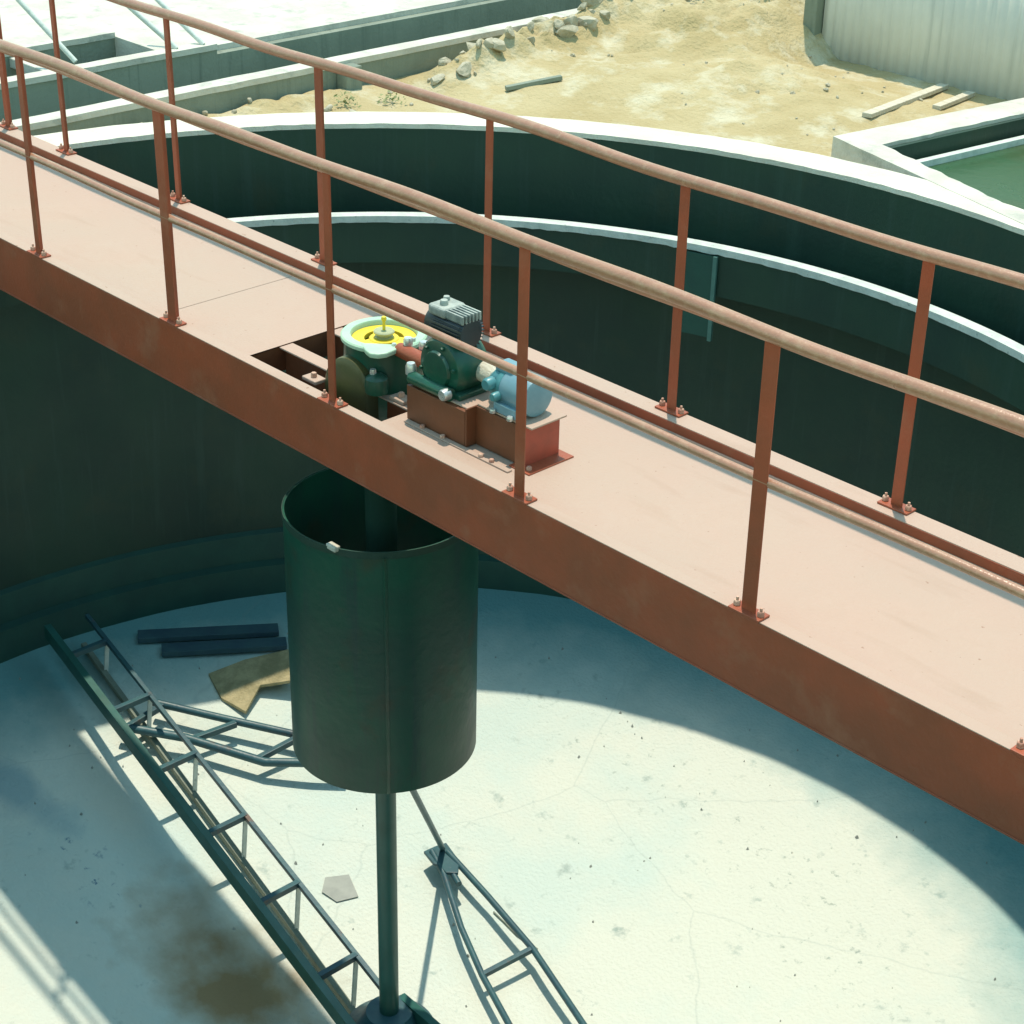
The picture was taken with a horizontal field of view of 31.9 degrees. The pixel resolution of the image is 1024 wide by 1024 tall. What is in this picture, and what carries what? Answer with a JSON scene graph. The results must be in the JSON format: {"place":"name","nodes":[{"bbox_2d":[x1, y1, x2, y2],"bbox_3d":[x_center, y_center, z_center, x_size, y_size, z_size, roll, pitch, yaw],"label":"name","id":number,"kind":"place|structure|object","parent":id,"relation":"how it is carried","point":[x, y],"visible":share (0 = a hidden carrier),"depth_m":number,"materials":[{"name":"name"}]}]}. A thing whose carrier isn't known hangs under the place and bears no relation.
{"place":"outdoors","nodes":[
{"label":"outdoors","id":0,"kind":"place"},
{"bbox_2d":[0,0,486,56],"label":"concrete yard","id":1,"kind":"structure","parent":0,"point":[266,20],"depth_m":13.47,"materials":[{"name":"white concrete"}]},
{"bbox_2d":[0,0,581,135],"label":"channel block","id":2,"kind":"structure","parent":1,"relation":"on","point":[209,77],"depth_m":12.51,"materials":[{"name":"beige concrete"}]},
{"bbox_2d":[204,0,1008,156],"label":"ground","id":3,"kind":"structure","parent":0,"point":[643,76],"depth_m":12.38,"materials":[{"name":"beige sand"}]},
{"bbox_2d":[324,104,332,111],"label":"rubble block","id":4,"kind":"object","parent":3,"relation":"on","point":[328,108],"depth_m":11.91,"materials":[{"name":"beige stone"}]},
{"bbox_2d":[333,91,360,107],"bbox_3d":[-1.114,-2.777,12.014,0.208,0.114,0.213,1,28,-2],"label":"weed","id":5,"kind":"object","parent":3,"relation":"on","point":[345,101],"visible":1,"depth_m":12.01,"materials":[{"name":"green plant"}]},
{"bbox_2d":[377,90,405,103],"bbox_3d":[-0.822,-2.805,12.116,0.183,0.086,0.222,-11,30,-21],"label":"weed","id":6,"kind":"object","parent":3,"relation":"on","point":[387,96],"visible":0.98,"depth_m":12.12,"materials":[{"name":"green plant"}]},
{"bbox_2d":[430,74,444,85],"bbox_3d":[-0.516,-3.006,12.424,0.118,0.061,0.077,-30,16,-10],"label":"rubble block","id":7,"kind":"object","parent":3,"relation":"on","point":[436,79],"depth_m":12.40,"materials":[{"name":"beige stone"}]},
{"bbox_2d":[438,59,446,65],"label":"rubble block","id":8,"kind":"object","parent":3,"relation":"on","point":[442,62],"depth_m":12.59,"materials":[{"name":"beige stone"}]},
{"bbox_2d":[438,57,450,63],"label":"rubble block","id":9,"kind":"object","parent":3,"relation":"on","point":[447,60],"depth_m":12.66,"materials":[{"name":"beige stone"}]},
{"bbox_2d":[456,62,471,76],"bbox_3d":[-0.332,-3.081,12.485,0.116,0.100,0.165,-15,29,12],"label":"rubble block","id":10,"kind":"object","parent":3,"relation":"on","point":[463,68],"depth_m":12.44,"materials":[{"name":"beige stone"}]},
{"bbox_2d":[466,42,475,50],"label":"rubble block","id":11,"kind":"object","parent":3,"relation":"on","point":[470,45],"depth_m":12.77,"materials":[{"name":"beige stone"}]},
{"bbox_2d":[476,39,481,47],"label":"rubble block","id":12,"kind":"object","parent":3,"relation":"on","point":[478,42],"depth_m":12.54,"materials":[{"name":"beige stone"}]},
{"bbox_2d":[483,37,493,48],"bbox_3d":[-0.147,-3.309,12.621,0.095,0.075,0.120,6,29,9],"label":"rubble block","id":13,"kind":"object","parent":3,"relation":"on","point":[488,42],"depth_m":12.58,"materials":[{"name":"beige stone"}]},
{"bbox_2d":[492,38,506,51],"bbox_3d":[-0.110,-3.306,12.652,0.123,0.088,0.151,0,41,-34],"label":"rubble block","id":14,"kind":"object","parent":3,"relation":"on","point":[499,44],"depth_m":12.61,"materials":[{"name":"beige stone"}]},
{"bbox_2d":[504,26,514,38],"bbox_3d":[-0.023,-3.415,12.755,0.073,0.099,0.110,-11,17,-18],"label":"rubble block","id":15,"kind":"object","parent":3,"relation":"on","point":[509,32],"depth_m":12.72,"materials":[{"name":"grey stone"}]},
{"bbox_2d":[0,111,1023,1023],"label":"clarifier tank","id":16,"kind":"object","parent":3,"relation":"on","point":[134,497],"visible":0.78,"depth_m":10.76,"materials":[{"name":"concrete"}]},
{"bbox_2d":[138,623,278,642],"bbox_3d":[-2.026,0.809,11.950,0.928,0.076,0.110,-4,29,-10],"label":"plank","id":17,"kind":"object","parent":16,"relation":"on","point":[207,633],"visible":1,"depth_m":11.93,"materials":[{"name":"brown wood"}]},
{"bbox_2d":[161,637,286,656],"bbox_3d":[-1.906,0.893,11.859,0.820,0.068,0.110,-4,29,-10],"label":"plank","id":18,"kind":"object","parent":16,"relation":"on","point":[223,646],"visible":0.98,"depth_m":11.83,"materials":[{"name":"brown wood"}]},
{"bbox_2d":[209,649,289,713],"bbox_3d":[-1.656,1.087,11.562,0.535,0.194,0.435,-8,30,-17],"label":"canvas scrap","id":19,"kind":"object","parent":16,"relation":"on","point":[238,685],"visible":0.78,"depth_m":11.59,"materials":[{"name":"beige fabric"}]},
{"bbox_2d":[44,488,586,1023],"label":"sludge scraper","id":20,"kind":"object","parent":16,"relation":"in","point":[388,1004],"visible":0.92,"depth_m":9.96,"materials":[{"name":"green paint"}]},
{"bbox_2d":[322,874,357,901],"bbox_3d":[-1.010,2.180,10.369,0.191,0.038,0.189,-9,30,-19],"label":"board scrap","id":21,"kind":"object","parent":16,"relation":"on","point":[339,888],"visible":1,"depth_m":10.36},
{"bbox_2d":[19,619,995,1021],"bbox_3d":[-0.602,2.601,9.340,6.956,0.672,7.025,-6,29,-13],"label":"floor grit","id":22,"kind":"object","parent":16,"relation":"in","point":[591,865],"visible":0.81,"depth_m":10.57,"materials":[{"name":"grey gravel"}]},
{"bbox_2d":[0,122,1023,844],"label":"walkway bridge","id":23,"kind":"structure","parent":16,"relation":"on","point":[898,660],"depth_m":6.56,"materials":[{"name":"red paint"}]},
{"bbox_2d":[302,316,427,420],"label":"gear drive","id":24,"kind":"structure","parent":23,"relation":"attached to","point":[370,366],"depth_m":7.33,"materials":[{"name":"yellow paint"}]},
{"bbox_2d":[281,468,478,793],"bbox_3d":[-0.583,0.351,8.044,0.868,1.617,0.868,-23,37,-38],"label":"feedwell","id":25,"kind":"object","parent":23,"relation":"hanging from","point":[383,663],"visible":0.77,"depth_m":7.86,"materials":[{"name":"green metal"}]},
{"bbox_2d":[404,383,573,475],"bbox_3d":[-0.086,-0.368,6.956,0.323,0.174,0.682,-23,37,-38],"label":"mounting frame","id":26,"kind":"object","parent":23,"relation":"on","point":[466,422],"visible":0.65,"depth_m":6.86,"materials":[{"name":"red paint"}]},
{"bbox_2d":[395,336,495,401],"bbox_3d":[-0.300,-0.602,7.024,0.232,0.248,0.567,-23,37,-38],"label":"worm reducer","id":27,"kind":"object","parent":26,"relation":"on","point":[450,373],"visible":0.93,"depth_m":6.91,"materials":[{"name":"metal"}]},
{"bbox_2d":[424,295,483,346],"bbox_3d":[-0.229,-0.731,6.914,0.146,0.188,0.227,-23,37,-38],"label":"black motor","id":28,"kind":"object","parent":27,"relation":"on","point":[454,318],"visible":0.84,"depth_m":6.86,"materials":[{"name":"black metal"}]},
{"bbox_2d":[481,358,552,421],"bbox_3d":[0.004,-0.472,6.784,0.193,0.174,0.255,-23,37,-38],"label":"blue motor","id":29,"kind":"object","parent":26,"relation":"on","point":[499,384],"visible":0.73,"depth_m":6.74,"materials":[{"name":"metal"}]},
{"bbox_2d":[0,39,1023,757],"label":"guardrail","id":30,"kind":"object","parent":23,"relation":"on","point":[758,475],"visible":1,"depth_m":6.15,"materials":[{"name":"metal"}]},
{"bbox_2d":[0,0,1023,515],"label":"guardrail","id":31,"kind":"object","parent":23,"relation":"on","point":[930,258],"visible":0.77,"depth_m":7.10,"materials":[{"name":"metal"}]},
{"bbox_2d":[493,911,537,949],"bbox_3d":[0.013,2.367,10.112,0.023,0.025,0.381,-21,35,-35],"label":"bent wire","id":32,"kind":"object","parent":16,"relation":"on","point":[500,918],"visible":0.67,"depth_m":10.17,"materials":[{"name":"grey metal"}]},
{"bbox_2d":[527,21,534,30],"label":"rubble block","id":33,"kind":"object","parent":3,"relation":"on","point":[530,27],"depth_m":12.99,"materials":[{"name":"grey stone"}]},
{"bbox_2d":[527,36,534,44],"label":"rubble block","id":34,"kind":"object","parent":3,"relation":"on","point":[531,40],"depth_m":12.82,"materials":[{"name":"grey stone"}]},
{"bbox_2d":[505,75,562,90],"bbox_3d":[0.150,-2.959,12.336,0.406,0.082,0.045,-7,29,-15],"label":"broken pipe piece","id":35,"kind":"object","parent":3,"relation":"on","point":[540,81],"visible":1,"depth_m":12.32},
{"bbox_2d":[532,16,546,22],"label":"rubble block","id":36,"kind":"object","parent":3,"relation":"on","point":[539,19],"depth_m":13.15,"materials":[{"name":"grey stone"}]},
{"bbox_2d":[553,19,564,29],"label":"rubble block","id":37,"kind":"object","parent":3,"relation":"on","point":[558,24],"depth_m":12.99,"materials":[{"name":"grey stone"}]},
{"bbox_2d":[555,25,578,37],"bbox_3d":[0.399,-3.500,13.028,0.180,0.101,0.104,-11,32,-13],"label":"rubble block","id":38,"kind":"object","parent":3,"relation":"on","point":[567,31],"depth_m":13.00,"materials":[{"name":"grey stone"}]},
{"bbox_2d":[563,14,578,25],"bbox_3d":[0.428,-3.605,13.136,0.098,0.108,0.119,18,32,28],"label":"rubble block","id":39,"kind":"object","parent":3,"relation":"on","point":[571,19],"depth_m":13.09,"materials":[{"name":"grey stone"}]},
{"bbox_2d":[577,2,586,10],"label":"rubble block","id":40,"kind":"object","parent":3,"relation":"on","point":[583,6],"depth_m":13.23,"materials":[{"name":"grey stone"}]},
{"bbox_2d":[578,16,598,30],"bbox_3d":[0.555,-3.587,13.178,0.157,0.119,0.152,-11,30,-21],"label":"rubble block","id":41,"kind":"object","parent":3,"relation":"on","point":[591,22],"depth_m":13.13,"materials":[{"name":"grey stone"}]},
{"bbox_2d":[581,0,602,6],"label":"rubble block","id":42,"kind":"object","parent":3,"relation":"on","point":[592,2],"depth_m":13.31,"materials":[{"name":"grey stone"}]},
{"bbox_2d":[600,10,610,19],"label":"rubble block","id":43,"kind":"object","parent":3,"relation":"on","point":[605,14],"depth_m":13.24,"materials":[{"name":"grey stone"}]},
{"bbox_2d":[862,83,948,117],"bbox_3d":[2.706,-2.822,12.254,0.070,0.102,1.308,19,33,30],"label":"timber plank","id":44,"kind":"object","parent":3,"relation":"on","point":[900,102],"visible":1,"depth_m":12.18,"materials":[{"name":"beige wood"}]},
{"bbox_2d":[803,0,1023,100],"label":"sheet wall","id":45,"kind":"structure","parent":3,"relation":"on","point":[976,46],"depth_m":12.79,"materials":[{"name":"metal"}]},
{"bbox_2d":[831,98,1023,224],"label":"settling tank","id":46,"kind":"object","parent":3,"relation":"on","point":[976,154],"visible":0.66,"depth_m":10.99,"materials":[{"name":"beige concrete"}]},
{"bbox_2d":[932,91,975,109],"bbox_3d":[3.062,-2.850,12.389,0.060,0.052,0.590,20,33,31],"label":"timber plank","id":47,"kind":"object","parent":3,"relation":"on","point":[951,101],"visible":1,"depth_m":12.35,"materials":[{"name":"beige wood"}]}
]}

